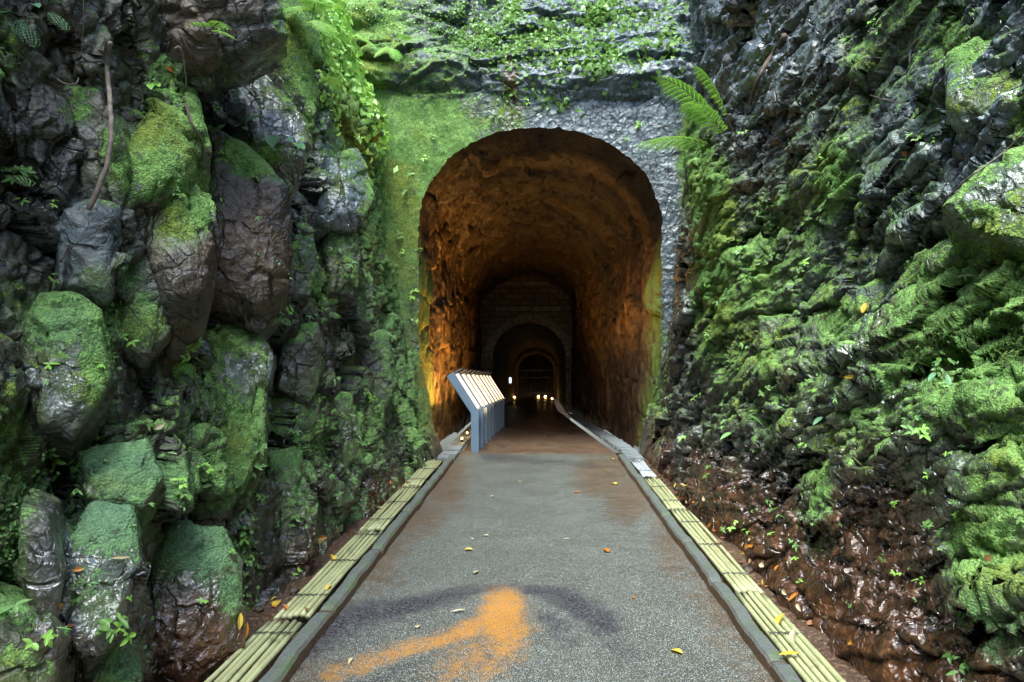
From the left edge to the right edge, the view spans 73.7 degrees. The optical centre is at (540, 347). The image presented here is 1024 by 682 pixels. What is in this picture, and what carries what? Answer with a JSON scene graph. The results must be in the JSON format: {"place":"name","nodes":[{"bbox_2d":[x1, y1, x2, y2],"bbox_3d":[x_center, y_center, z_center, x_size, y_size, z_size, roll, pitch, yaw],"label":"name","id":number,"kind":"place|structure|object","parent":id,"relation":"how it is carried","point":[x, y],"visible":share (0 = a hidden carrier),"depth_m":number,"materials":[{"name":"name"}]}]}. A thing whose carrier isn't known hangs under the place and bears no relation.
{"place":"outdoors","nodes":[
{"label":"outdoors","id":0,"kind":"place"},
{"bbox_2d":[0,0,442,681],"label":"cliff","id":1,"kind":"structure","parent":0,"point":[36,122],"depth_m":3.52,"materials":[{"name":"stone"}]},
{"bbox_2d":[1,167,35,185],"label":"fern","id":2,"kind":"object","parent":1,"relation":"attached to","point":[14,169],"visible":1,"depth_m":2.80,"materials":[{"name":"green plant"}]},
{"bbox_2d":[1,165,36,184],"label":"seedling","id":3,"kind":"object","parent":1,"relation":"on","point":[11,179],"visible":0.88,"depth_m":2.83,"materials":[{"name":"green plant"}]},
{"bbox_2d":[0,3,40,36],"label":"broadleaf plant","id":4,"kind":"object","parent":1,"relation":"on","point":[38,5],"visible":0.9,"depth_m":2.77,"materials":[{"name":"green plant"}]},
{"bbox_2d":[12,18,40,47],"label":"fern","id":5,"kind":"object","parent":1,"relation":"attached to","point":[23,28],"visible":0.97,"depth_m":2.79,"materials":[{"name":"green plant"}]},
{"bbox_2d":[0,581,77,681],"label":"rock block","id":6,"kind":"object","parent":1,"relation":"attached to","point":[56,662],"visible":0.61,"depth_m":2.26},
{"bbox_2d":[0,599,31,619],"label":"seedling","id":7,"kind":"object","parent":6,"relation":"on","point":[4,610],"visible":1,"depth_m":2.21,"materials":[{"name":"green plant"}]},
{"bbox_2d":[23,629,57,650],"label":"seedling","id":8,"kind":"object","parent":6,"relation":"on","point":[48,636],"visible":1,"depth_m":2.23,"materials":[{"name":"green plant"}]},
{"bbox_2d":[12,488,71,617],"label":"rock block","id":9,"kind":"object","parent":6,"relation":"on","point":[42,571],"visible":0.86,"depth_m":2.35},
{"bbox_2d":[46,0,70,30],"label":"fern","id":10,"kind":"object","parent":1,"relation":"attached to","point":[55,14],"visible":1,"depth_m":2.88,"materials":[{"name":"green plant"}]},
{"bbox_2d":[19,291,118,467],"bbox_3d":[-2.076,0.165,3.030,0.370,0.810,0.764,0,0,-34],"label":"rock block","id":11,"kind":"object","parent":1,"relation":"attached to","point":[70,407],"visible":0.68,"depth_m":2.77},
{"bbox_2d":[47,456,66,471],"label":"seedling","id":12,"kind":"object","parent":11,"relation":"on","point":[58,462],"visible":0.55,"depth_m":2.90,"materials":[{"name":"green plant"}]},
{"bbox_2d":[51,198,121,307],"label":"rock block","id":13,"kind":"object","parent":1,"relation":"attached to","point":[83,268],"visible":0.64,"depth_m":2.98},
{"bbox_2d":[59,223,108,262],"bbox_3d":[-1.968,-0.457,2.950,0.182,0.187,0.032,0,0,-33],"label":"root","id":14,"kind":"object","parent":13,"relation":"attached to","point":[79,241],"visible":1,"depth_m":2.92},
{"bbox_2d":[86,41,113,210],"bbox_3d":[-1.941,-0.989,3.064,0.104,0.786,0.212,0,0,-10],"label":"branch","id":15,"kind":"object","parent":13,"relation":"on","point":[96,193],"visible":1,"depth_m":3.00,"materials":[{"name":"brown wood"}]},
{"bbox_2d":[61,83,136,242],"bbox_3d":[-2.165,-0.829,3.334,0.345,0.814,0.693,0,0,-30],"label":"rock block","id":16,"kind":"object","parent":1,"relation":"attached to","point":[88,105],"visible":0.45,"depth_m":3.09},
{"bbox_2d":[60,500,150,675],"bbox_3d":[-1.813,1.021,2.829,0.343,0.804,0.776,0,0,-31],"label":"rock block","id":17,"kind":"object","parent":1,"relation":"attached to","point":[102,535],"visible":0.73,"depth_m":2.63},
{"bbox_2d":[93,612,128,642],"bbox_3d":[-1.589,1.035,2.526,0.115,0.083,0.088,0,0,-45],"label":"seedling","id":18,"kind":"object","parent":17,"relation":"on","point":[104,626],"visible":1,"depth_m":2.52,"materials":[{"name":"green plant"}]},
{"bbox_2d":[113,622,135,646],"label":"seedling","id":19,"kind":"object","parent":17,"relation":"on","point":[127,638],"visible":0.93,"depth_m":2.54,"materials":[{"name":"green plant"}]},
{"bbox_2d":[129,495,154,511],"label":"seedling","id":20,"kind":"object","parent":17,"relation":"on","point":[134,499],"visible":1,"depth_m":2.78,"materials":[{"name":"green plant"}]},
{"bbox_2d":[76,438,166,544],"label":"rock block","id":21,"kind":"object","parent":1,"relation":"on","point":[125,472],"visible":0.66,"depth_m":2.94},
{"bbox_2d":[67,459,80,473],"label":"seedling","id":22,"kind":"object","parent":21,"relation":"on","point":[73,469],"visible":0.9,"depth_m":2.94,"materials":[{"name":"green plant"}]},
{"bbox_2d":[0,301,262,673],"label":"ground cover","id":23,"kind":"object","parent":1,"relation":"on","point":[26,486],"visible":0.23,"depth_m":2.84,"materials":[{"name":"green plant"}]},
{"bbox_2d":[114,255,171,375],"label":"rock block","id":24,"kind":"object","parent":1,"relation":"attached to","point":[154,338],"visible":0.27,"depth_m":3.28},
{"bbox_2d":[158,356,171,377],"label":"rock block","id":25,"kind":"object","parent":1,"relation":"attached to","point":[165,364],"visible":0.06,"depth_m":3.61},
{"bbox_2d":[124,83,211,226],"bbox_3d":[-2.155,-0.986,3.909,0.465,1.497,1.480,0,0,-29],"label":"rock block","id":26,"kind":"object","parent":1,"relation":"attached to","point":[165,151],"visible":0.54,"depth_m":3.43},
{"bbox_2d":[169,478,188,490],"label":"seedling","id":27,"kind":"object","parent":1,"relation":"on","point":[180,486],"visible":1,"depth_m":3.22,"materials":[{"name":"green plant"}]},
{"bbox_2d":[174,46,187,91],"bbox_3d":[-1.905,-1.488,3.650,0.039,0.189,0.158,0,0,-5],"label":"root","id":28,"kind":"object","parent":1,"relation":"attached to","point":[181,51],"visible":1,"depth_m":3.64,"materials":[{"name":"brown wood"}]},
{"bbox_2d":[145,174,217,364],"bbox_3d":[-2.034,-0.514,3.764,0.451,1.216,1.099,0,0,-32],"label":"rock block","id":29,"kind":"object","parent":1,"relation":"attached to","point":[180,253],"visible":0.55,"depth_m":3.42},
{"bbox_2d":[180,348,196,362],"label":"seedling","id":30,"kind":"object","parent":29,"relation":"on","point":[188,355],"visible":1,"depth_m":3.67,"materials":[{"name":"green plant"}]},
{"bbox_2d":[172,491,193,502],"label":"seedling","id":31,"kind":"object","parent":1,"relation":"on","point":[184,493],"visible":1,"depth_m":3.19,"materials":[{"name":"green plant"}]},
{"bbox_2d":[170,343,199,372],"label":"fern","id":32,"kind":"object","parent":1,"relation":"on","point":[177,365],"visible":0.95,"depth_m":3.68,"materials":[{"name":"green plant"}]},
{"bbox_2d":[179,35,207,100],"bbox_3d":[-1.882,-1.528,3.755,0.046,0.186,0.454,0,0,-9],"label":"root","id":33,"kind":"object","parent":1,"relation":"attached to","point":[185,45],"visible":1,"depth_m":3.63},
{"bbox_2d":[182,97,205,170],"bbox_3d":[-1.824,-1.149,3.623,0.108,0.391,0.177,0,0,-41],"label":"root","id":34,"kind":"object","parent":1,"relation":"attached to","point":[194,128],"visible":0.99,"depth_m":3.59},
{"bbox_2d":[4,15,430,555],"bbox_3d":[-2.554,-1.995,6.555,2.200,7.699,8.499,0,0,0],"label":"moss carpet","id":35,"kind":"object","parent":1,"relation":"on","point":[319,293],"visible":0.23,"depth_m":8.94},
{"bbox_2d":[161,0,287,96],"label":"rock block","id":36,"kind":"object","parent":1,"relation":"attached to","point":[255,50],"visible":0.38,"depth_m":3.81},
{"bbox_2d":[188,20,235,39],"bbox_3d":[-1.725,-1.670,3.605,0.255,0.106,0.144,0,0,0],"label":"fern","id":37,"kind":"object","parent":36,"relation":"on","point":[209,25],"visible":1,"depth_m":3.62,"materials":[{"name":"green plant"}]},
{"bbox_2d":[188,323,275,526],"bbox_3d":[-2.195,0.621,4.418,0.848,1.644,1.350,0,0,-31],"label":"rock block","id":38,"kind":"object","parent":1,"relation":"attached to","point":[245,359],"visible":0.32,"depth_m":4.19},
{"bbox_2d":[206,125,292,340],"bbox_3d":[-2.028,-0.696,4.669,0.638,1.452,1.029,0,0,-24],"label":"rock block","id":39,"kind":"object","parent":1,"relation":"attached to","point":[252,289],"visible":0.66,"depth_m":4.30,"materials":[{"name":"stone"}]},
{"bbox_2d":[226,75,315,202],"bbox_3d":[-2.198,-1.775,5.370,0.668,1.416,1.118,0,0,-41],"label":"rock block","id":40,"kind":"object","parent":1,"relation":"attached to","point":[272,105],"visible":0.39,"depth_m":4.95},
{"bbox_2d":[245,114,304,148],"bbox_3d":[-1.852,-1.519,4.831,0.410,0.259,0.194,0,0,0],"label":"broadleaf plant","id":41,"kind":"object","parent":40,"relation":"on","point":[271,140],"visible":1,"depth_m":4.78,"materials":[{"name":"green plant"}]},
{"bbox_2d":[264,447,309,537],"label":"rock block","id":42,"kind":"object","parent":1,"relation":"attached to","point":[285,471],"visible":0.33,"depth_m":4.93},
{"bbox_2d":[287,514,300,528],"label":"seedling","id":43,"kind":"object","parent":1,"relation":"on","point":[296,517],"visible":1,"depth_m":4.83,"materials":[{"name":"green plant"}]},
{"bbox_2d":[268,0,323,146],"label":"rock block","id":44,"kind":"object","parent":1,"relation":"attached to","point":[292,76],"visible":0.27,"depth_m":5.11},
{"bbox_2d":[283,0,338,36],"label":"fern","id":45,"kind":"object","parent":44,"relation":"on","point":[314,22],"visible":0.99,"depth_m":4.99,"materials":[{"name":"green plant"}]},
{"bbox_2d":[271,322,328,406],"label":"rock block","id":46,"kind":"object","parent":1,"relation":"attached to","point":[302,357],"visible":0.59,"depth_m":5.49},
{"bbox_2d":[291,234,318,309],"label":"rock block","id":47,"kind":"object","parent":1,"relation":"attached to","point":[304,267],"visible":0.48,"depth_m":5.49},
{"bbox_2d":[315,76,340,88],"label":"fern","id":48,"kind":"object","parent":1,"relation":"attached to","point":[326,78],"visible":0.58,"depth_m":6.79,"materials":[{"name":"green plant"}]},
{"bbox_2d":[321,298,340,317],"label":"fern","id":49,"kind":"object","parent":1,"relation":"attached to","point":[330,304],"visible":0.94,"depth_m":6.35,"materials":[{"name":"green plant"}]},
{"bbox_2d":[317,231,361,314],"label":"rock block","id":50,"kind":"object","parent":1,"relation":"attached to","point":[341,289],"visible":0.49,"depth_m":6.55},
{"bbox_2d":[311,148,375,242],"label":"rock block","id":51,"kind":"object","parent":1,"relation":"attached to","point":[345,204],"visible":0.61,"depth_m":6.57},
{"bbox_2d":[334,391,362,467],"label":"rock block","id":52,"kind":"object","parent":1,"relation":"attached to","point":[349,423],"visible":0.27,"depth_m":6.17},
{"bbox_2d":[310,0,397,242],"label":"bank foliage","id":53,"kind":"object","parent":1,"relation":"on","point":[347,50],"visible":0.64,"depth_m":8.37,"materials":[{"name":"green plant"}]},
{"bbox_2d":[359,329,397,417],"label":"rock block","id":54,"kind":"object","parent":1,"relation":"attached to","point":[377,360],"visible":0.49,"depth_m":7.67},
{"bbox_2d":[341,0,695,398],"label":"rock face","id":55,"kind":"object","parent":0,"point":[617,111],"visible":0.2,"depth_m":10.12},
{"bbox_2d":[374,34,411,61],"bbox_3d":[-2.135,-4.321,9.933,0.576,0.423,0.336,0,0,0],"label":"fern","id":56,"kind":"object","parent":55,"relation":"on","point":[391,50],"visible":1,"depth_m":9.89,"materials":[{"name":"green plant"}]},
{"bbox_2d":[346,1,685,355],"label":"moss carpet","id":57,"kind":"object","parent":55,"relation":"on","point":[417,151],"visible":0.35,"depth_m":10.11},
{"bbox_2d":[344,0,692,118],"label":"creeper leaves","id":58,"kind":"object","parent":55,"relation":"attached to","point":[600,15],"visible":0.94,"depth_m":10.32,"materials":[{"name":"green plant"}]},
{"bbox_2d":[289,396,773,681],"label":"path","id":59,"kind":"structure","parent":0,"point":[537,596],"depth_m":4.50,"materials":[{"name":"asphalt"}]},
{"bbox_2d":[447,368,482,451],"bbox_3d":[-1.176,0.987,10.755,0.511,1.340,0.610,0,0,0],"label":"information board","id":60,"kind":"object","parent":59,"relation":"on","point":[464,393],"visible":0.94,"depth_m":10.45,"materials":[{"name":"grey metal"}]},
{"bbox_2d":[458,368,486,447],"bbox_3d":[-1.164,1.020,11.455,0.511,1.340,0.610,0,0,0],"label":"information board","id":61,"kind":"object","parent":59,"relation":"on","point":[480,404],"visible":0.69,"depth_m":11.15,"materials":[{"name":"metal"}]},
{"bbox_2d":[464,369,490,443],"bbox_3d":[-1.152,1.053,12.155,0.511,1.340,0.610,0,0,0],"label":"information board","id":62,"kind":"object","parent":59,"relation":"on","point":[475,388],"visible":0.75,"depth_m":11.86,"materials":[{"name":"metal"}]},
{"bbox_2d":[469,370,493,439],"bbox_3d":[-1.140,1.086,12.855,0.511,1.340,0.610,0,0,0],"label":"information board","id":63,"kind":"object","parent":59,"relation":"on","point":[479,387],"visible":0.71,"depth_m":12.55,"materials":[{"name":"metal"}]},
{"bbox_2d":[473,370,496,436],"bbox_3d":[-1.128,1.119,13.555,0.511,1.340,0.610,0,0,0],"label":"information board","id":64,"kind":"object","parent":59,"relation":"on","point":[490,399],"visible":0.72,"depth_m":13.25,"materials":[{"name":"metal"}]},
{"bbox_2d":[477,371,499,433],"bbox_3d":[-1.116,1.152,14.255,0.511,1.340,0.610,0,0,0],"label":"information board","id":65,"kind":"object","parent":59,"relation":"on","point":[494,399],"visible":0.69,"depth_m":13.95,"materials":[{"name":"metal"}]},
{"bbox_2d":[481,371,501,431],"bbox_3d":[-1.104,1.185,14.955,0.511,1.340,0.610,0,0,0],"label":"information board","id":66,"kind":"object","parent":59,"relation":"on","point":[498,403],"visible":0.59,"depth_m":14.66,"materials":[{"name":"metal"}]},
{"bbox_2d":[484,371,503,428],"bbox_3d":[-1.092,1.218,15.655,0.511,1.340,0.610,0,0,0],"label":"information board","id":67,"kind":"object","parent":59,"relation":"on","point":[492,386],"visible":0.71,"depth_m":15.35,"materials":[{"name":"metal"}]},
{"bbox_2d":[487,372,505,426],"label":"information board","id":68,"kind":"object","parent":59,"relation":"on","point":[495,386],"visible":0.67,"depth_m":16.05,"materials":[{"name":"metal"}]},
{"bbox_2d":[520,358,551,396],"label":"iron grille","id":69,"kind":"object","parent":59,"relation":"on","point":[538,377],"visible":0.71,"depth_m":44.29,"materials":[{"name":"metal"}]},
{"bbox_2d":[440,418,638,452],"label":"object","id":70,"kind":"structure","parent":0,"point":[447,441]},
{"bbox_2d":[213,452,869,681],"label":"ground","id":71,"kind":"structure","parent":0,"point":[818,640],"depth_m":4.49,"materials":[{"name":"soil"}]},
{"bbox_2d":[74,622,148,681],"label":"rock block","id":72,"kind":"object","parent":71,"relation":"on","point":[127,662],"visible":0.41,"depth_m":2.78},
{"bbox_2d":[146,519,245,681],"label":"rock block","id":73,"kind":"object","parent":71,"relation":"on","point":[198,641],"visible":0.69,"depth_m":3.36,"materials":[{"name":"stone"}]},
{"bbox_2d":[204,618,301,681],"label":"bamboo drain cover","id":74,"kind":"object","parent":71,"relation":"on","point":[261,640],"visible":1,"depth_m":3.40,"materials":[{"name":"wood"}]},
{"bbox_2d":[258,612,332,681],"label":"kerb stone","id":75,"kind":"object","parent":71,"relation":"on","point":[294,654],"visible":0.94,"depth_m":3.49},
{"bbox_2d":[273,529,382,619],"bbox_3d":[-1.412,1.532,4.802,0.222,0.050,1.863,0,0,0],"label":"bamboo drain cover","id":76,"kind":"object","parent":71,"relation":"on","point":[349,554],"visible":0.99,"depth_m":4.52,"materials":[{"name":"wood"}]},
{"bbox_2d":[319,550,381,620],"bbox_3d":[-1.260,1.594,4.619,0.107,0.144,1.227,0,0,0],"label":"kerb stone","id":77,"kind":"object","parent":71,"relation":"on","point":[345,591],"visible":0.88,"depth_m":4.47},
{"bbox_2d":[359,484,419,531],"bbox_3d":[-1.422,1.532,6.648,0.222,0.050,1.840,0,0,0],"label":"bamboo drain cover","id":78,"kind":"object","parent":71,"relation":"on","point":[376,521],"visible":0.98,"depth_m":6.42,"materials":[{"name":"wood"}]},
{"bbox_2d":[371,512,410,556],"bbox_3d":[-1.260,1.593,5.829,0.103,0.144,1.170,0,0,0],"label":"kerb stone","id":79,"kind":"object","parent":71,"relation":"on","point":[390,535],"visible":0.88,"depth_m":5.70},
{"bbox_2d":[402,488,429,516],"bbox_3d":[-1.258,1.594,6.969,0.115,0.144,1.086,0,0,0],"label":"kerb stone","id":80,"kind":"object","parent":71,"relation":"on","point":[413,506],"visible":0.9,"depth_m":6.86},
{"bbox_2d":[403,459,442,486],"bbox_3d":[-1.429,1.532,8.451,0.221,0.051,1.754,0,0,0],"label":"bamboo drain cover","id":81,"kind":"object","parent":71,"relation":"on","point":[418,476],"visible":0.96,"depth_m":8.28,"materials":[{"name":"wood"}]},
{"bbox_2d":[422,473,441,492],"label":"kerb stone","id":82,"kind":"object","parent":71,"relation":"on","point":[432,482],"visible":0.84,"depth_m":7.86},
{"bbox_2d":[436,460,450,477],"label":"kerb stone","id":83,"kind":"object","parent":71,"relation":"on","point":[443,468],"visible":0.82,"depth_m":8.82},
{"bbox_2d":[417,127,662,447],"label":"tunnel","id":84,"kind":"structure","parent":71,"relation":"on","point":[540,243],"depth_m":14.74,"materials":[{"name":"stone"}]},
{"bbox_2d":[618,454,634,472],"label":"kerb stone","id":85,"kind":"object","parent":71,"relation":"on","point":[626,464],"visible":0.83,"depth_m":9.19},
{"bbox_2d":[625,455,643,460],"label":"drain slab","id":86,"kind":"structure","parent":71,"relation":"on","point":[632,457],"depth_m":9.55,"materials":[{"name":"concrete"}]},
{"bbox_2d":[628,468,651,495],"bbox_3d":[1.169,1.592,8.045,0.112,0.143,1.230,0,0,0],"label":"kerb stone","id":87,"kind":"object","parent":71,"relation":"on","point":[638,480],"visible":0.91,"depth_m":7.94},
{"bbox_2d":[630,459,656,477],"bbox_3d":[1.305,1.532,8.705,0.186,0.051,1.171,0,0,0],"label":"bamboo drain cover","id":88,"kind":"object","parent":71,"relation":"on","point":[644,470],"visible":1,"depth_m":8.60,"materials":[{"name":"wood"}]},
{"bbox_2d":[644,490,670,522],"bbox_3d":[1.168,1.594,6.846,0.106,0.144,1.144,0,0,0],"label":"kerb stone","id":89,"kind":"object","parent":71,"relation":"on","point":[660,510],"visible":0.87,"depth_m":6.73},
{"bbox_2d":[644,477,685,510],"bbox_3d":[1.299,1.533,7.249,0.186,0.052,1.552,0,0,0],"label":"bamboo drain cover","id":90,"kind":"object","parent":71,"relation":"on","point":[666,496],"visible":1,"depth_m":7.11,"materials":[{"name":"wood"}]},
{"bbox_2d":[663,515,692,549],"bbox_3d":[1.168,1.594,5.837,0.109,0.142,0.850,0,0,0],"label":"kerb stone","id":91,"kind":"object","parent":71,"relation":"on","point":[678,535],"visible":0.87,"depth_m":5.74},
{"bbox_2d":[683,542,722,590],"bbox_3d":[1.168,1.592,4.949,0.107,0.140,0.903,0,0,0],"label":"kerb stone","id":92,"kind":"object","parent":71,"relation":"on","point":[703,566],"visible":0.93,"depth_m":4.86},
{"bbox_2d":[671,508,763,593],"bbox_3d":[1.317,1.532,5.372,0.186,0.051,2.197,0,0,0],"label":"bamboo drain cover","id":93,"kind":"object","parent":71,"relation":"on","point":[737,577],"visible":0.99,"depth_m":5.04,"materials":[{"name":"wood"}]},
{"bbox_2d":[710,582,785,673],"bbox_3d":[1.167,1.594,3.922,0.104,0.145,1.128,0,0,0],"label":"kerb stone","id":94,"kind":"object","parent":71,"relation":"on","point":[765,651],"visible":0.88,"depth_m":3.79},
{"bbox_2d":[770,662,801,681],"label":"kerb stone","id":95,"kind":"object","parent":71,"relation":"on","point":[782,672],"visible":1,"depth_m":3.23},
{"bbox_2d":[735,590,845,681],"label":"bamboo drain cover","id":96,"kind":"object","parent":71,"relation":"on","point":[808,662],"visible":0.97,"depth_m":3.54,"materials":[{"name":"wood"}]},
{"bbox_2d":[639,0,1023,681],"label":"cliff","id":97,"kind":"structure","parent":0,"point":[821,72],"depth_m":4.48,"materials":[{"name":"stone"}]},
{"bbox_2d":[635,65,743,162],"bbox_3d":[1.585,-2.512,7.165,1.244,1.095,0.673,0,0,-20],"label":"fern","id":98,"kind":"object","parent":97,"relation":"on","point":[695,106],"visible":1,"depth_m":7.23,"materials":[{"name":"green plant"}]},
{"bbox_2d":[720,415,760,439],"bbox_3d":[1.706,0.678,5.880,0.349,0.204,0.152,0,0,0],"label":"broadleaf plant","id":99,"kind":"object","parent":97,"relation":"attached to","point":[724,435],"visible":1,"depth_m":5.84,"materials":[{"name":"green plant"}]},
{"bbox_2d":[749,33,787,104],"bbox_3d":[2.291,-2.823,6.942,0.261,0.519,0.564,0,0,0],"label":"root","id":100,"kind":"object","parent":97,"relation":"on","point":[781,41],"visible":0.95,"depth_m":6.84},
{"bbox_2d":[757,313,789,347],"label":"rock block","id":101,"kind":"object","parent":97,"relation":"attached to","point":[768,325],"visible":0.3,"depth_m":6.04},
{"bbox_2d":[647,2,1023,640],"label":"moss carpet","id":102,"kind":"object","parent":97,"relation":"on","point":[724,223],"visible":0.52,"depth_m":6.37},
{"bbox_2d":[855,276,887,317],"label":"rock block","id":103,"kind":"object","parent":97,"relation":"attached to","point":[871,291],"visible":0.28,"depth_m":4.47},
{"bbox_2d":[900,425,921,438],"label":"seedling","id":104,"kind":"object","parent":97,"relation":"on","point":[910,428],"visible":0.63,"depth_m":3.36,"materials":[{"name":"green plant"}]},
{"bbox_2d":[911,424,930,440],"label":"seedling","id":105,"kind":"object","parent":97,"relation":"on","point":[923,430],"visible":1,"depth_m":3.26,"materials":[{"name":"green plant"}]},
{"bbox_2d":[928,368,951,386],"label":"broadleaf plant","id":106,"kind":"object","parent":97,"relation":"on","point":[947,378],"visible":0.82,"depth_m":3.32,"materials":[{"name":"green plant"}]},
{"bbox_2d":[931,357,954,375],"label":"seedling","id":107,"kind":"object","parent":97,"relation":"on","point":[939,369],"visible":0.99,"depth_m":3.38,"materials":[{"name":"green plant"}]},
{"bbox_2d":[941,651,969,671],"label":"seedling","id":108,"kind":"object","parent":97,"relation":"on","point":[950,658],"visible":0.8,"depth_m":2.88,"materials":[{"name":"green plant"}]},
{"bbox_2d":[952,654,965,674],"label":"seedling","id":109,"kind":"object","parent":97,"relation":"on","point":[962,666],"visible":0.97,"depth_m":2.86,"materials":[{"name":"green plant"}]},
{"bbox_2d":[957,266,978,279],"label":"seedling","id":110,"kind":"object","parent":97,"relation":"on","point":[969,270],"visible":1,"depth_m":3.46,"materials":[{"name":"green plant"}]},
{"bbox_2d":[941,145,1023,265],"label":"rock block","id":111,"kind":"object","parent":97,"relation":"attached to","point":[972,223],"visible":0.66,"depth_m":3.19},
{"bbox_2d":[946,136,1019,198],"bbox_3d":[2.181,-0.906,3.442,0.258,0.222,0.405,0,0,0],"label":"twig","id":112,"kind":"object","parent":111,"relation":"on","point":[960,185],"visible":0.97,"depth_m":3.33,"materials":[{"name":"brown wood"}]},
{"bbox_2d":[944,36,1021,136],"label":"rock block","id":113,"kind":"object","parent":97,"relation":"attached to","point":[967,93],"visible":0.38,"depth_m":3.66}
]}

